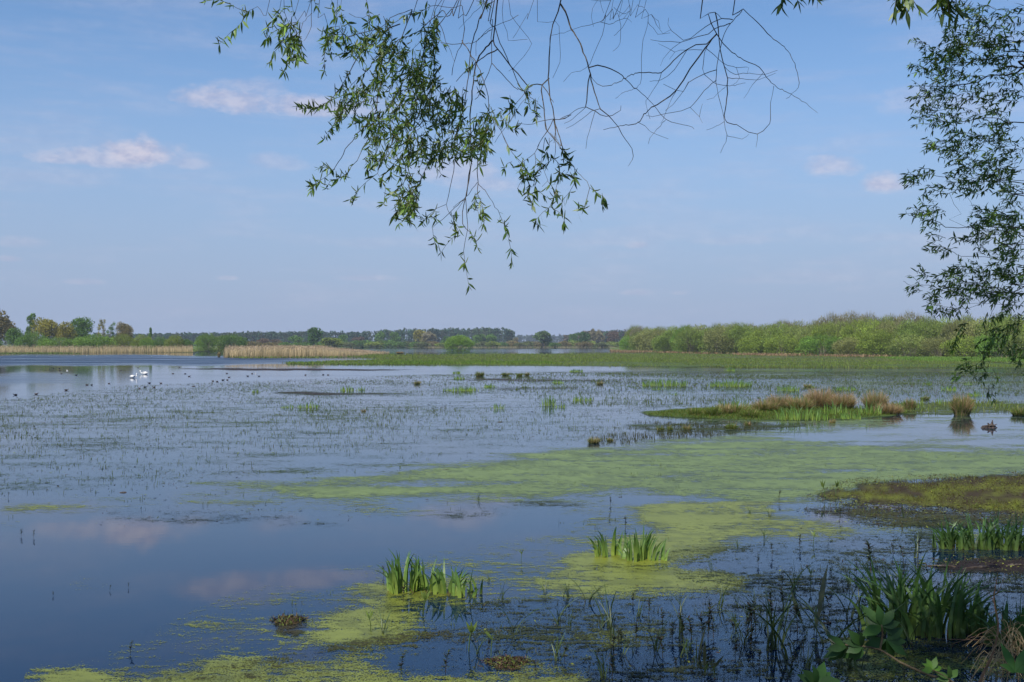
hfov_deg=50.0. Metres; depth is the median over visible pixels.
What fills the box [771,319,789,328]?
willow bush
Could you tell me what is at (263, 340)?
distant tree
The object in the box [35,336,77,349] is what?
willow bush
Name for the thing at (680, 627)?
sedge tuft
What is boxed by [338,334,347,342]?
distant tree
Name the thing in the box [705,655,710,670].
leafy shoot
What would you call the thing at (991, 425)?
wood stump
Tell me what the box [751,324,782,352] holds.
willow bush
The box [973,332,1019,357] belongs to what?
willow bush
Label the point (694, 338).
willow bush
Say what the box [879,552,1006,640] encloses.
iris clump
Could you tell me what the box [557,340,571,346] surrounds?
distant bush
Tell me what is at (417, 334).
distant tree
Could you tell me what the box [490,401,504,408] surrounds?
iris clump
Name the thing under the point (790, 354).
dry sedge
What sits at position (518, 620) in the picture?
sedge tuft
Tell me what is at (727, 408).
rush tussock
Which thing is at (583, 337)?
distant tree
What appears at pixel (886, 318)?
willow bush
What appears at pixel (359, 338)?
distant tree
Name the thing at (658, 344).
willow bush
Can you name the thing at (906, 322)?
willow bush
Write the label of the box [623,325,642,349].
willow bush
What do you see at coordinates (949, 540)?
iris clump
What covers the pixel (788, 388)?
iris clump
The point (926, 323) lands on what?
willow bush
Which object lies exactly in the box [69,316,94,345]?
broadleaf tree
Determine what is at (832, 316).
willow bush
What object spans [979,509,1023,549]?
iris clump
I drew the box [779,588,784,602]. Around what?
leafy shoot
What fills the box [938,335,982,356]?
willow bush
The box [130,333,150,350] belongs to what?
willow bush
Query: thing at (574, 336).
distant tree
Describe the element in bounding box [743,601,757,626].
leafy shoot
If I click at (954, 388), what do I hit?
iris clump
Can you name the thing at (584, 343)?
distant bush
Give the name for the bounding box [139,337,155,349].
willow bush
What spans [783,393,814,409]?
rush tussock
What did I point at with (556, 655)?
grass tuft
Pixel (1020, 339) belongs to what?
willow bush
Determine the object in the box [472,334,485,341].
distant tree
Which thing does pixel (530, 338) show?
distant wood
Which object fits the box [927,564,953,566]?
sunken branch
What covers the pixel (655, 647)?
sedge tuft
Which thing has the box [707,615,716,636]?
leafy shoot
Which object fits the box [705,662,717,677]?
grass tuft
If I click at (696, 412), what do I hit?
rush tussock
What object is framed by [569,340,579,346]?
distant bush
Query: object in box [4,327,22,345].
broadleaf tree
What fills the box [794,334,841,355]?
willow bush
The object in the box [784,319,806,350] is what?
willow bush
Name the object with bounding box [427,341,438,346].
distant bush
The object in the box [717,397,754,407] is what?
iris clump
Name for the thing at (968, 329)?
willow bush
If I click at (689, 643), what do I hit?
grass tuft
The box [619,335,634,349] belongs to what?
willow bush
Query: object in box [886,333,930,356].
willow bush
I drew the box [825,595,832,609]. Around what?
leafy shoot
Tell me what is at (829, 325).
willow bush
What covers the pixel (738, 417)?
islet turf
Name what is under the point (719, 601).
grass tuft
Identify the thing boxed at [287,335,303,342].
distant tree
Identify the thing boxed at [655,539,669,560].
iris clump
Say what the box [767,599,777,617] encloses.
leafy shoot
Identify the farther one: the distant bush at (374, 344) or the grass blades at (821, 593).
the distant bush at (374, 344)
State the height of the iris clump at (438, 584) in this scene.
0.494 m
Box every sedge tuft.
[492,603,541,632]
[564,574,606,601]
[587,584,616,627]
[588,621,654,654]
[599,602,638,638]
[645,615,670,651]
[669,599,700,639]
[718,574,832,660]
[720,609,766,644]
[728,586,799,650]
[733,596,798,629]
[757,579,895,646]
[759,573,805,648]
[776,594,921,669]
[779,651,797,675]
[782,586,899,669]
[818,568,885,618]
[838,659,880,679]
[846,581,862,622]
[892,609,934,644]
[910,534,920,556]
[912,638,930,653]
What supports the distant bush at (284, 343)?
on the meadow at (157, 352)
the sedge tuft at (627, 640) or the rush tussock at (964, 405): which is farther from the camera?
the rush tussock at (964, 405)
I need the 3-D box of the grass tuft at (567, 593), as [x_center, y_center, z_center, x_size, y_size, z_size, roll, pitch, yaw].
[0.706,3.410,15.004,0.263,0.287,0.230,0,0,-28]
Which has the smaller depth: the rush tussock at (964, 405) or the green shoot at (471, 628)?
the green shoot at (471, 628)
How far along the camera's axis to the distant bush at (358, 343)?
832.54 m
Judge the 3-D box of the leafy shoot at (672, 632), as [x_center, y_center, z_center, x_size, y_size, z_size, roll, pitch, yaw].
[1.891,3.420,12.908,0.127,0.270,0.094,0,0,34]
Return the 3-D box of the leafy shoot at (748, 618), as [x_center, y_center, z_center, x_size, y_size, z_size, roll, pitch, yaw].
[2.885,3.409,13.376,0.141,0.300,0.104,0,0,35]
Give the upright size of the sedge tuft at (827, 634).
0.810 m
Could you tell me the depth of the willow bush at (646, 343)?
409.90 m
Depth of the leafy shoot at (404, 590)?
14.84 m
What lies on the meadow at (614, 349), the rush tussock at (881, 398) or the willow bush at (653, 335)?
the willow bush at (653, 335)
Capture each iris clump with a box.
[299,401,317,407]
[340,386,353,390]
[372,548,430,593]
[400,549,441,590]
[421,559,474,595]
[442,568,479,597]
[450,385,471,390]
[466,574,482,593]
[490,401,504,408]
[539,393,555,405]
[585,526,627,557]
[618,527,666,561]
[642,378,687,385]
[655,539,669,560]
[707,378,751,386]
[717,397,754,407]
[774,403,829,420]
[777,384,799,390]
[824,400,846,413]
[824,550,964,639]
[824,552,941,630]
[833,385,855,389]
[834,409,861,418]
[857,396,883,414]
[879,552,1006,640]
[925,577,1017,635]
[927,513,974,549]
[941,386,956,390]
[942,512,1004,550]
[946,597,1018,646]
[968,390,984,395]
[968,508,1023,550]
[974,596,1023,652]
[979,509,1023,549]
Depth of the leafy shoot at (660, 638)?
12.19 m
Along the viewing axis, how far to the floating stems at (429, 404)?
69.56 m
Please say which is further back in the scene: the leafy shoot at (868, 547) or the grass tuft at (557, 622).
the leafy shoot at (868, 547)
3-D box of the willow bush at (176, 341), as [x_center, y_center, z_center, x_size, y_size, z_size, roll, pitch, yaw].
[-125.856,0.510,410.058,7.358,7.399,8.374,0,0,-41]
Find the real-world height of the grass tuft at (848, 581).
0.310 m
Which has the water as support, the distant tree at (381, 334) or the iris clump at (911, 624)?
the iris clump at (911, 624)
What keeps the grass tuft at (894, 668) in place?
in the water
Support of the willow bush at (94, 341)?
on the meadow at (157, 352)
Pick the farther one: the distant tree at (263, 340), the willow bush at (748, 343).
the distant tree at (263, 340)
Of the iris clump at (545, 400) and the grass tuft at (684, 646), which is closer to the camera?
the grass tuft at (684, 646)
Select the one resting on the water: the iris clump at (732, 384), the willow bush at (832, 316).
the iris clump at (732, 384)
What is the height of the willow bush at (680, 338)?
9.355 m
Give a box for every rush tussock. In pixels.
[475,371,484,375]
[587,436,600,443]
[682,425,691,429]
[687,406,704,414]
[702,404,723,415]
[714,402,732,413]
[723,421,739,428]
[727,401,752,412]
[737,406,762,417]
[747,398,781,410]
[765,392,792,407]
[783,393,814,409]
[801,384,841,407]
[827,390,858,408]
[857,390,893,409]
[873,400,905,414]
[900,397,917,409]
[948,392,977,415]
[1007,406,1023,415]
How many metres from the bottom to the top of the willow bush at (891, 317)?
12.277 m
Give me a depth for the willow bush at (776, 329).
312.02 m
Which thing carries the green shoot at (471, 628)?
on the water
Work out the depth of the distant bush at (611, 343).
842.44 m
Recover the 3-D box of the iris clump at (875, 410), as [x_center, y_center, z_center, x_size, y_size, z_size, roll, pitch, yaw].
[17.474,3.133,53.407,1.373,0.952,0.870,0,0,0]
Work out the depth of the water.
21.73 m
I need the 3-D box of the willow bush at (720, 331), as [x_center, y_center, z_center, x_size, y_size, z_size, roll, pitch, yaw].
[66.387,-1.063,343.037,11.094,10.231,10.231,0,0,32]
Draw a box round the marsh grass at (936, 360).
[282,352,1023,413]
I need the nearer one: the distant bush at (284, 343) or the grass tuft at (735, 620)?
the grass tuft at (735, 620)
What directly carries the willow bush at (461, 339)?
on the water
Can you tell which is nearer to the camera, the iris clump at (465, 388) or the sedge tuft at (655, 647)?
the sedge tuft at (655, 647)
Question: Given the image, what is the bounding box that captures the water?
[0,347,1023,681]
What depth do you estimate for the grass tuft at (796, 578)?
15.55 m
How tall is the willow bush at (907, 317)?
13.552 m
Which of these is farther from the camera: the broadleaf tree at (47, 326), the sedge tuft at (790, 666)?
the broadleaf tree at (47, 326)
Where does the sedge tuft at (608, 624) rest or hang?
in the water
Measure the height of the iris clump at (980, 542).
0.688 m
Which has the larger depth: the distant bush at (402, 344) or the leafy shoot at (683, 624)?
the distant bush at (402, 344)
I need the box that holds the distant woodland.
[137,327,514,345]
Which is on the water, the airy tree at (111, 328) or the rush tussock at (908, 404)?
the rush tussock at (908, 404)
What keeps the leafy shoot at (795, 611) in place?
on the water
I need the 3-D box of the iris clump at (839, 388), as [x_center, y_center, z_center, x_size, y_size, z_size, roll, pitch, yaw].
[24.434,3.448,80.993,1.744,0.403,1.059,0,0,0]
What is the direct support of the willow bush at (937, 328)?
on the meadow at (614, 349)
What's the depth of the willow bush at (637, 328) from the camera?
448.96 m
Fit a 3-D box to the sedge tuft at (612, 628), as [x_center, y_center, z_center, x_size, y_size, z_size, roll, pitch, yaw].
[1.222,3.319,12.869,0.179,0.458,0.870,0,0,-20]
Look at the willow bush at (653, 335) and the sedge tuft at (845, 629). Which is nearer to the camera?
the sedge tuft at (845, 629)
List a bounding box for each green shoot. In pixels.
[366,610,372,630]
[421,591,429,614]
[466,622,476,651]
[485,632,492,652]
[820,479,824,498]
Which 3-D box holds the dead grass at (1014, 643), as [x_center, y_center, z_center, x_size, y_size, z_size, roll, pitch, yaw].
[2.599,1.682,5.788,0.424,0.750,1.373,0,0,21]
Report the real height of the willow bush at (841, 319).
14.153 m
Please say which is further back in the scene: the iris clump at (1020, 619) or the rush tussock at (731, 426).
the rush tussock at (731, 426)
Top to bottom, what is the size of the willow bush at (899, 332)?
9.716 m
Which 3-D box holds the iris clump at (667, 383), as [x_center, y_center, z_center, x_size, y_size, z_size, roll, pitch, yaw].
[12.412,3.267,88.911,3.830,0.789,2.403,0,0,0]
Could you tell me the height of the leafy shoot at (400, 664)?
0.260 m
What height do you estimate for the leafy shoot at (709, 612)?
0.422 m
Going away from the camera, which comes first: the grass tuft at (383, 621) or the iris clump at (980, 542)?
the grass tuft at (383, 621)
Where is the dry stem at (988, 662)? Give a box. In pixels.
[950,572,1022,681]
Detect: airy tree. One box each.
[97,319,105,336]
[107,322,115,336]
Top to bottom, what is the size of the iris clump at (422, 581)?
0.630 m
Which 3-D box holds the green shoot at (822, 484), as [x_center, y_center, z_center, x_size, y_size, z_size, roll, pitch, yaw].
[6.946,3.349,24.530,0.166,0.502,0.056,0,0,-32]
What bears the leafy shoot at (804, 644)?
in the water
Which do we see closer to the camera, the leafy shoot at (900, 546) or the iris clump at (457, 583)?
the iris clump at (457, 583)
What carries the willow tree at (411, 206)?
on the ground
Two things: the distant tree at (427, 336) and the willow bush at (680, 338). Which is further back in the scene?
the distant tree at (427, 336)
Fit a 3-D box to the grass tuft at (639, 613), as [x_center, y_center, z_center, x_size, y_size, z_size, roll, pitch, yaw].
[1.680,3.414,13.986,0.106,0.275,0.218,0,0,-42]
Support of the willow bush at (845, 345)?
on the meadow at (614, 349)
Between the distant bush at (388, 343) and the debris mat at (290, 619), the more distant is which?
the distant bush at (388, 343)
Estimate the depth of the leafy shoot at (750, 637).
12.66 m
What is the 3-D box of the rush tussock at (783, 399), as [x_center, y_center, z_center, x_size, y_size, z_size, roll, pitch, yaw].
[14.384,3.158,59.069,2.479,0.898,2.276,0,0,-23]
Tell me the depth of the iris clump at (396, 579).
15.38 m
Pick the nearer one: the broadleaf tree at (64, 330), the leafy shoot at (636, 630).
the leafy shoot at (636, 630)
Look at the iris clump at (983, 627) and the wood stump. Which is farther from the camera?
the wood stump
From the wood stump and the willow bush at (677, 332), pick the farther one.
the willow bush at (677, 332)
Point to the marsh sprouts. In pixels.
(682, 431)
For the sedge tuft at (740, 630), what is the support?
in the water
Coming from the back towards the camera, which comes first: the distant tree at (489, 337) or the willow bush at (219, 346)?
the distant tree at (489, 337)
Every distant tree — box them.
[256,338,269,343]
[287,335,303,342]
[307,327,322,344]
[320,337,343,346]
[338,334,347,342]
[352,336,364,344]
[374,331,384,341]
[389,332,400,341]
[413,329,426,342]
[421,331,436,341]
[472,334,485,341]
[484,333,496,341]
[532,330,552,346]
[568,333,577,345]
[578,331,590,342]
[589,328,596,341]
[596,329,604,341]
[607,331,618,341]
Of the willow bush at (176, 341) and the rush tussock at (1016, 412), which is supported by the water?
the rush tussock at (1016, 412)
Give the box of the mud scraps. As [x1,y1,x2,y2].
[453,470,1023,679]
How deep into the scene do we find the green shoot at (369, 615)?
13.28 m
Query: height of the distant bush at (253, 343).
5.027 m
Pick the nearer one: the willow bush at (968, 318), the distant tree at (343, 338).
the willow bush at (968, 318)
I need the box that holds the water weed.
[0,352,1023,681]
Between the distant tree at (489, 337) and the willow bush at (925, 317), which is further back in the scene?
the distant tree at (489, 337)
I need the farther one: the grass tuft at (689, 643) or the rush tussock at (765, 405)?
the rush tussock at (765, 405)
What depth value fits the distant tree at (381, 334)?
878.07 m
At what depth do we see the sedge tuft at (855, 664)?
11.73 m
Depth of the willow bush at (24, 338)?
392.57 m
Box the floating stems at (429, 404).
[1,372,1021,525]
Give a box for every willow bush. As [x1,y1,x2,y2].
[14,331,50,349]
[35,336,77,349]
[72,333,117,351]
[108,334,133,347]
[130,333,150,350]
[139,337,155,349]
[154,336,168,346]
[164,334,184,350]
[181,338,192,349]
[194,332,219,350]
[213,335,229,350]
[217,333,248,350]
[444,333,474,351]
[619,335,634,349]
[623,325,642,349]
[628,331,649,350]
[629,324,643,349]
[632,328,655,351]
[649,326,664,349]
[649,327,669,351]
[650,333,674,352]
[660,325,680,351]
[670,324,690,352]
[671,325,704,352]
[683,324,707,352]
[695,327,719,352]
[701,325,737,353]
[706,323,731,349]
[722,321,751,353]
[735,334,765,353]
[738,326,762,352]
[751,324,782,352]
[760,321,793,353]
[764,333,800,353]
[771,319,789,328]
[782,321,810,353]
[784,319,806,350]
[794,322,819,353]
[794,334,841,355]
[804,318,825,352]
[809,322,842,354]
[817,312,845,353]
[822,319,839,352]
[824,319,855,354]
[832,337,864,354]
[833,310,865,326]
[839,316,872,354]
[852,319,889,354]
[855,328,900,355]
[858,312,878,327]
[871,317,905,355]
[875,312,898,349]
[876,313,898,349]
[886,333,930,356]
[892,318,921,355]
[894,309,921,327]
[895,318,916,352]
[902,317,945,355]
[914,313,937,355]
[920,320,955,356]
[920,336,958,356]
[938,315,958,325]
[938,317,975,356]
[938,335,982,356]
[951,318,996,356]
[953,314,977,355]
[971,314,1015,356]
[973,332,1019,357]
[994,310,1017,346]
[994,314,1023,356]
[1003,332,1023,356]
[1011,316,1023,335]
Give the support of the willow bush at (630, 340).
on the meadow at (614, 349)
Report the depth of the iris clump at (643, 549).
17.64 m
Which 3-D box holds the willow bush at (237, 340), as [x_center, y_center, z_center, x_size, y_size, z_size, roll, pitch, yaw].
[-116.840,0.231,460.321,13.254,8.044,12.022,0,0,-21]
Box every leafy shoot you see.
[397,652,407,669]
[401,583,407,600]
[441,649,451,672]
[607,654,616,678]
[610,634,616,646]
[633,622,640,633]
[657,635,665,657]
[659,607,667,621]
[669,621,676,638]
[677,617,687,637]
[685,615,695,639]
[697,613,705,634]
[704,605,715,633]
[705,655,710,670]
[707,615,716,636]
[732,637,739,656]
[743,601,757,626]
[744,610,750,627]
[748,627,755,642]
[749,609,760,629]
[756,648,761,661]
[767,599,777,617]
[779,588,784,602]
[792,604,801,630]
[801,635,806,652]
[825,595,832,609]
[864,540,875,571]
[898,544,905,563]
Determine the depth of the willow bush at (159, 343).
418.91 m
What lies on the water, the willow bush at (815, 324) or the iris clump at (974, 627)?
the iris clump at (974, 627)
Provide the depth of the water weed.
23.25 m
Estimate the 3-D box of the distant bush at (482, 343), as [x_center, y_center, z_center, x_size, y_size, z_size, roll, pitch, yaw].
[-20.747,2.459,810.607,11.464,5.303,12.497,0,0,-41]
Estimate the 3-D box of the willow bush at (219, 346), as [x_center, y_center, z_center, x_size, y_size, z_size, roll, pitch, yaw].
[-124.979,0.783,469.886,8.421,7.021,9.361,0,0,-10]
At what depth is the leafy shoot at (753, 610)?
13.30 m
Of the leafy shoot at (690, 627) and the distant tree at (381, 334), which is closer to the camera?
the leafy shoot at (690, 627)
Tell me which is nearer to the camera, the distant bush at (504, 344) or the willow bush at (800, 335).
the willow bush at (800, 335)
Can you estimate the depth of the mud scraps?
23.39 m
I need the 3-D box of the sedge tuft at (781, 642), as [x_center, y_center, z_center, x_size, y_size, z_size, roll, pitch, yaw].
[2.904,3.092,11.986,1.855,0.976,0.382,0,0,-22]
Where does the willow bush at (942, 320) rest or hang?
on the meadow at (614, 349)
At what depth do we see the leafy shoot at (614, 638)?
12.42 m
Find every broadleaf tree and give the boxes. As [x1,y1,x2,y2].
[0,310,16,342]
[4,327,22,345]
[30,317,59,341]
[53,321,77,341]
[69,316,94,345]
[115,321,133,345]
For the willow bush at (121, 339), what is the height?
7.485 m
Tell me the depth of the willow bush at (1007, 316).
270.45 m
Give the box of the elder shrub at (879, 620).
[797,604,1023,681]
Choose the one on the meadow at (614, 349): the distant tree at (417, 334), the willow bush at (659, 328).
the willow bush at (659, 328)
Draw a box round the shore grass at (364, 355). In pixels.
[0,349,472,358]
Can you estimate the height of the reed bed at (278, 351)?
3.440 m
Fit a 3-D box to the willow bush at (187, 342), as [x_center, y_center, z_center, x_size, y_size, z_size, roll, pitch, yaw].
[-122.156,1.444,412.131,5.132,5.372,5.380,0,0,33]
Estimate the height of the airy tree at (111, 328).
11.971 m
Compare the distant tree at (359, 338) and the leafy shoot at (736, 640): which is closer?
the leafy shoot at (736, 640)
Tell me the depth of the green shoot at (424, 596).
14.11 m
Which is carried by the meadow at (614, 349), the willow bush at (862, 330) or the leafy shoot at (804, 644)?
the willow bush at (862, 330)
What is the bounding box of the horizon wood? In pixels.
[0,332,163,344]
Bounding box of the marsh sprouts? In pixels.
[0,371,1023,680]
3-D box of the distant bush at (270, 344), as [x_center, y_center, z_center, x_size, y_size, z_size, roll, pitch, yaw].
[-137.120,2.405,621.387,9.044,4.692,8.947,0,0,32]
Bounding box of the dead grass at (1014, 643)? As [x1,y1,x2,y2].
[961,609,1023,681]
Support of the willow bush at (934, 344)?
on the meadow at (614, 349)
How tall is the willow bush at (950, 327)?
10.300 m
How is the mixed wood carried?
on the far meadow
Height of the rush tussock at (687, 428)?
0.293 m
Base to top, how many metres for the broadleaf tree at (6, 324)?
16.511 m
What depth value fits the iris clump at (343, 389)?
79.46 m
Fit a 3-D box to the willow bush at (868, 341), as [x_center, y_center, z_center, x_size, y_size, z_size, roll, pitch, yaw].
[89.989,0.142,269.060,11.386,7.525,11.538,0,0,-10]
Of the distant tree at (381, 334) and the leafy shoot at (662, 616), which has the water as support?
the leafy shoot at (662, 616)
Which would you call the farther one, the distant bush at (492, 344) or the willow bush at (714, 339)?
the distant bush at (492, 344)
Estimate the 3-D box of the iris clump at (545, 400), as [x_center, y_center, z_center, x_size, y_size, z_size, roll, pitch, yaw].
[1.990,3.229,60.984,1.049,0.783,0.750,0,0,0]
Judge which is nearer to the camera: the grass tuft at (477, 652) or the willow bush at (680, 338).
the grass tuft at (477, 652)
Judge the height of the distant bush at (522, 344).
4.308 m
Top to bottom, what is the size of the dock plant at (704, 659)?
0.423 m
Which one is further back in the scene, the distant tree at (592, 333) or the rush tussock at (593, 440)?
the distant tree at (592, 333)
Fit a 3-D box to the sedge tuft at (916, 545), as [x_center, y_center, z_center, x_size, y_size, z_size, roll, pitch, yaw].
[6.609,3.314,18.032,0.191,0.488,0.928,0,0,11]
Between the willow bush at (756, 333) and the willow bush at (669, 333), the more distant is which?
the willow bush at (669, 333)
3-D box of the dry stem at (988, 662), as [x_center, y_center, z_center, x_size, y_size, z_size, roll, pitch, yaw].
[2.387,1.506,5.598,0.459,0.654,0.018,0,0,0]
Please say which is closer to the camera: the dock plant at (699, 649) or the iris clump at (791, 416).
the dock plant at (699, 649)
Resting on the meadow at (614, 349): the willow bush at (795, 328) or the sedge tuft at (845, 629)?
the willow bush at (795, 328)
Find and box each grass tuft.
[376,607,393,633]
[470,629,491,653]
[499,582,508,598]
[541,633,569,661]
[549,597,575,624]
[562,583,568,596]
[590,647,607,678]
[636,599,643,616]
[679,630,694,651]
[680,634,700,657]
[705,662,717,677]
[717,584,728,607]
[723,607,747,628]
[783,561,811,589]
[803,643,818,668]
[837,566,850,583]
[889,654,907,674]
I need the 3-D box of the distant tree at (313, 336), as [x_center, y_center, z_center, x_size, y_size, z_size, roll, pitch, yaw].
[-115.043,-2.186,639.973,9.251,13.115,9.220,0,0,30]
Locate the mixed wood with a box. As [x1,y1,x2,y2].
[563,329,626,345]
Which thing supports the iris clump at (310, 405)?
in the water
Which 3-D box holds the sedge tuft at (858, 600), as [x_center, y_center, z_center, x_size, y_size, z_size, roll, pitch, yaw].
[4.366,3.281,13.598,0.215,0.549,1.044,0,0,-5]
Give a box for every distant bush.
[246,341,261,346]
[262,342,277,346]
[278,342,292,345]
[296,341,308,345]
[342,342,353,346]
[349,340,363,346]
[364,342,384,347]
[381,340,396,346]
[395,341,406,346]
[408,342,418,346]
[414,342,430,347]
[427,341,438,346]
[434,343,445,346]
[476,341,487,346]
[485,341,500,347]
[494,342,509,346]
[505,340,519,346]
[514,342,527,346]
[522,341,535,346]
[529,341,546,346]
[549,342,560,347]
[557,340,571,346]
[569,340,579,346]
[574,341,593,347]
[595,342,609,347]
[605,341,616,346]
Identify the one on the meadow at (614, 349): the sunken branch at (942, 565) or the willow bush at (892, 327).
the willow bush at (892, 327)
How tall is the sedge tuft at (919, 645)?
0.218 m
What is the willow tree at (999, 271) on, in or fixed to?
on the ground
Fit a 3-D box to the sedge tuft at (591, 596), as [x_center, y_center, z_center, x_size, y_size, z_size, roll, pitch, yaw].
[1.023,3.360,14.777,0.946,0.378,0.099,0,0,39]
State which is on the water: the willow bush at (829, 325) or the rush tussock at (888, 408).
the rush tussock at (888, 408)
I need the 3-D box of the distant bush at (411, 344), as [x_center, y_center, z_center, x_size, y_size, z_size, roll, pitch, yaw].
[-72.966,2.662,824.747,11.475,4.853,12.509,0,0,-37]
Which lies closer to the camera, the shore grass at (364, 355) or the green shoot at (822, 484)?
the green shoot at (822, 484)
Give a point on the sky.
(152, 176)
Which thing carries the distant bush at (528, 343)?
on the far meadow
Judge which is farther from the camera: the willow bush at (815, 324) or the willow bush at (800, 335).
the willow bush at (815, 324)
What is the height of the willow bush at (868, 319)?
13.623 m
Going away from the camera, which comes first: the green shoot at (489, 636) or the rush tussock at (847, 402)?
the green shoot at (489, 636)
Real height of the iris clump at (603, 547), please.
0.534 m
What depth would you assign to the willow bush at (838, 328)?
292.33 m
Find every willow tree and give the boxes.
[200,0,814,293]
[772,0,1023,404]
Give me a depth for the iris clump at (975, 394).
72.00 m
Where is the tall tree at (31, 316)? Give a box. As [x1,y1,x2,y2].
[24,313,37,346]
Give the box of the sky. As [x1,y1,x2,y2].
[0,0,1023,340]
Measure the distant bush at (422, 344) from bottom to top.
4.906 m
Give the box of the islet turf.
[644,405,908,419]
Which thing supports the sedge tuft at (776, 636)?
in the water
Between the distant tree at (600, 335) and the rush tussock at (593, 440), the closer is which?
the rush tussock at (593, 440)
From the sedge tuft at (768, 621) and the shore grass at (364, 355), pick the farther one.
the shore grass at (364, 355)
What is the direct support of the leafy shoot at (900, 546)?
on the water
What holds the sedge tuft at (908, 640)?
in the water
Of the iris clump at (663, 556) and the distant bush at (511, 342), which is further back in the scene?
the distant bush at (511, 342)
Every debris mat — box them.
[269,613,309,625]
[481,654,535,670]
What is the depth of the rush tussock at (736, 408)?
54.07 m
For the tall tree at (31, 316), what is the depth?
439.57 m
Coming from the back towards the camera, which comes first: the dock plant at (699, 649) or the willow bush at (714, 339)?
the willow bush at (714, 339)
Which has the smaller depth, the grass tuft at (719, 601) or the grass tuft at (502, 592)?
the grass tuft at (719, 601)
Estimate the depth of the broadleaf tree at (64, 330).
423.12 m
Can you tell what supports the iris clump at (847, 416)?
in the water
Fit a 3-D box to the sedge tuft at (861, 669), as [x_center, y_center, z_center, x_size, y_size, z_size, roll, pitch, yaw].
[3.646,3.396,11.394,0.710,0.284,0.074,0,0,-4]
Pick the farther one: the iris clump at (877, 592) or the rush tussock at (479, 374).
the rush tussock at (479, 374)
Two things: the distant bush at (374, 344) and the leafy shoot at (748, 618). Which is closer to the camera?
the leafy shoot at (748, 618)
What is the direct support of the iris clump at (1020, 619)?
on the water
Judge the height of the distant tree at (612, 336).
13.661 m
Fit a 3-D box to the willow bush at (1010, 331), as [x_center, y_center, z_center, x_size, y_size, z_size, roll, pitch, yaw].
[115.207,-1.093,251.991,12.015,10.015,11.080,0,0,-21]
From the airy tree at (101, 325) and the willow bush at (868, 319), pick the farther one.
the airy tree at (101, 325)
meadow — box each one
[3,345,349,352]
[610,348,1003,357]
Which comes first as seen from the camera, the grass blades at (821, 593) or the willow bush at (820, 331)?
the grass blades at (821, 593)
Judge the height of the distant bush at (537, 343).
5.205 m
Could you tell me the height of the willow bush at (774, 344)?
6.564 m
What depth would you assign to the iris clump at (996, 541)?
18.54 m
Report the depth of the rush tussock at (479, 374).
114.55 m
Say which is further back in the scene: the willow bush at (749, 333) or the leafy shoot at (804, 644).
the willow bush at (749, 333)
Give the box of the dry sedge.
[610,349,1016,357]
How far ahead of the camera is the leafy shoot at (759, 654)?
11.82 m
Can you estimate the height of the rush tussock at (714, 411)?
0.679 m
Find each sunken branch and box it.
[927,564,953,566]
[962,565,988,568]
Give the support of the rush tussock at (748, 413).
on the water
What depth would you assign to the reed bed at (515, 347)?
769.92 m
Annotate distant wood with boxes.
[497,334,563,342]
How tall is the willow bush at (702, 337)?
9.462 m
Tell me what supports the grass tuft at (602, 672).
in the water
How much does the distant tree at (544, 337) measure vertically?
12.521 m
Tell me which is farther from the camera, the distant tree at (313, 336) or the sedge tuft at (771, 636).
the distant tree at (313, 336)
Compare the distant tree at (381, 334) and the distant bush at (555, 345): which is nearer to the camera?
the distant bush at (555, 345)
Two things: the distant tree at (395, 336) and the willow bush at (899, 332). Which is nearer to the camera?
the willow bush at (899, 332)
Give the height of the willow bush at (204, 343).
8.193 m
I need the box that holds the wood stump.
[981,420,996,427]
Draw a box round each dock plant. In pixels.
[693,621,707,673]
[698,643,723,675]
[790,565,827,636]
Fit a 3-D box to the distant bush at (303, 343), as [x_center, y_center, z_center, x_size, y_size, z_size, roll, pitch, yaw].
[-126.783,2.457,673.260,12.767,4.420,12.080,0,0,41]
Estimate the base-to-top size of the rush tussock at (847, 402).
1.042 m
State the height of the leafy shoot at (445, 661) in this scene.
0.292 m
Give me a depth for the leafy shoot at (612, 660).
11.43 m
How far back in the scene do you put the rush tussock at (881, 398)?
57.11 m
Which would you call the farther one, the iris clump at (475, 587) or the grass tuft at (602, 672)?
the iris clump at (475, 587)
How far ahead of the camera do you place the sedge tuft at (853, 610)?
13.95 m
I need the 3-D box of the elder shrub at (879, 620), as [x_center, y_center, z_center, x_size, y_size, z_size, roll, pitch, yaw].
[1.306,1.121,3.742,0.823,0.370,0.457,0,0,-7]
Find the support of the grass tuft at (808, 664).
in the water
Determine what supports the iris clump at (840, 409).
in the water
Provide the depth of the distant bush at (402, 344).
819.96 m
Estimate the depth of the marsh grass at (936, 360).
200.59 m
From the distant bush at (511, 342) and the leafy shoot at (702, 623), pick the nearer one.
the leafy shoot at (702, 623)
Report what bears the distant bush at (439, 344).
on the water
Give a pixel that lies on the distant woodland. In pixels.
(508, 335)
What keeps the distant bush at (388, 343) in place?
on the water
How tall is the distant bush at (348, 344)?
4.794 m
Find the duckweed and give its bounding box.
[0,410,1023,681]
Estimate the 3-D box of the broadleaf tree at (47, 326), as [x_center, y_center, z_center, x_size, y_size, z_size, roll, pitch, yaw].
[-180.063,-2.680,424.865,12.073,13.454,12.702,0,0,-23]
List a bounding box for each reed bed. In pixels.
[223,343,388,357]
[428,346,622,347]

